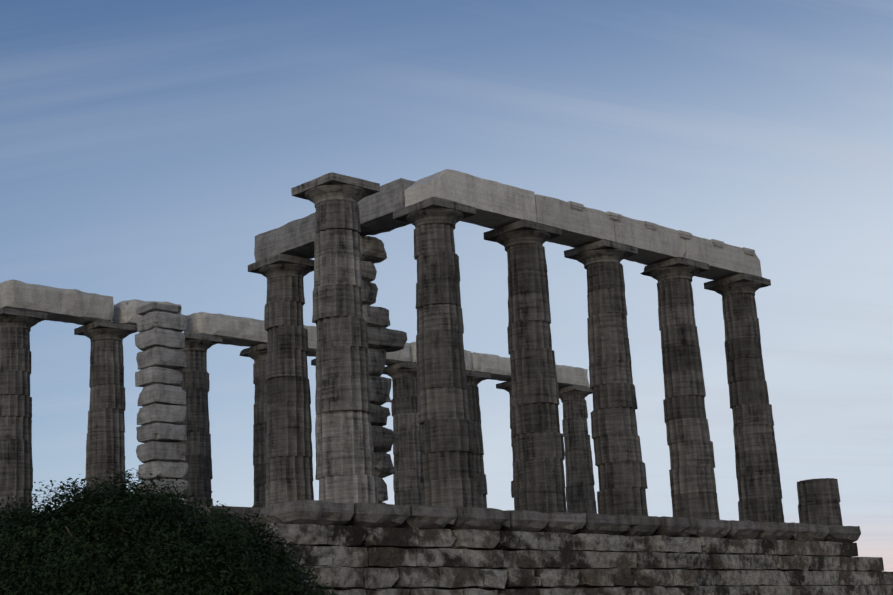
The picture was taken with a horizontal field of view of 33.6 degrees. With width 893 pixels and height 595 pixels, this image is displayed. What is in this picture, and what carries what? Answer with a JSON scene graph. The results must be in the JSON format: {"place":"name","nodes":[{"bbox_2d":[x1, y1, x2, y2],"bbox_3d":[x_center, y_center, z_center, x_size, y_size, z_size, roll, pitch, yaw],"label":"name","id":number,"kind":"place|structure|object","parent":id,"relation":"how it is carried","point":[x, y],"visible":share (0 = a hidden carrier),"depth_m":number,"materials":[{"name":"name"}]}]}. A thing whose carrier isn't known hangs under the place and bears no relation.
{"place":"outdoors","nodes":[
{"label":"outdoors","id":0,"kind":"place"},
{"bbox_2d":[0,0,892,571],"label":"sky","id":1,"kind":"structure","parent":0,"point":[147,146],"materials":[{"name":"blue"}]},
{"bbox_3d":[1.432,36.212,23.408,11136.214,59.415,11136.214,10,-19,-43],"label":"ground","id":2,"kind":"structure","parent":0,"visible":0},
{"bbox_2d":[0,468,337,594],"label":"bush","id":3,"kind":"object","parent":2,"relation":"on","point":[14,523],"depth_m":14.88,"materials":[{"name":"green plant"}]},
{"bbox_2d":[232,523,892,594],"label":"foundation","id":4,"kind":"object","parent":2,"relation":"on","point":[353,560],"visible":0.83,"depth_m":28.12,"materials":[{"name":"stone"}]},
{"bbox_2d":[165,500,860,542],"bbox_3d":[3.544,6.753,38.621,32.763,0.448,13.479,10,-19,-43],"label":"stylobate","id":5,"kind":"object","parent":4,"relation":"on","point":[328,513],"visible":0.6,"depth_m":27.68,"materials":[{"name":"stone"}]},
{"bbox_2d":[135,302,188,503],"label":"stone pillar","id":6,"kind":"structure","parent":5,"relation":"on","point":[161,361],"depth_m":34.46,"materials":[{"name":"stone"}]},
{"bbox_2d":[248,254,314,507],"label":"stone column","id":7,"kind":"structure","parent":5,"relation":"on","point":[289,462],"depth_m":31.05,"materials":[{"name":"grey stone"}]},
{"bbox_2d":[254,178,415,261],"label":"stone beam","id":8,"kind":"structure","parent":7,"relation":"on","point":[297,236],"depth_m":30.69,"materials":[{"name":"grey stone"}]},
{"bbox_2d":[0,307,596,521],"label":"columns","id":9,"kind":"structure","parent":5,"relation":"on","point":[105,446],"depth_m":37.73,"materials":[{"name":"stone"}]},
{"bbox_2d":[0,279,589,388],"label":"architrave","id":10,"kind":"object","parent":9,"relation":"on","point":[76,306],"visible":0.54,"depth_m":38.59,"materials":[{"name":"stone"}]},
{"bbox_2d":[360,236,407,503],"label":"stone pillar","id":11,"kind":"structure","parent":5,"relation":"on","point":[383,340],"depth_m":29.76,"materials":[{"name":"stone"}]},
{"bbox_2d":[291,172,842,525],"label":"columns","id":12,"kind":"structure","parent":5,"relation":"on","point":[344,458],"depth_m":29.59,"materials":[{"name":"stone"}]},
{"bbox_2d":[404,169,761,279],"bbox_3d":[3.396,-1.425,32.339,10.970,0.707,0.876,10,-19,-43],"label":"architrave","id":13,"kind":"object","parent":12,"relation":"on","point":[495,204],"visible":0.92,"depth_m":31.32,"materials":[{"name":"stone"}]}
]}

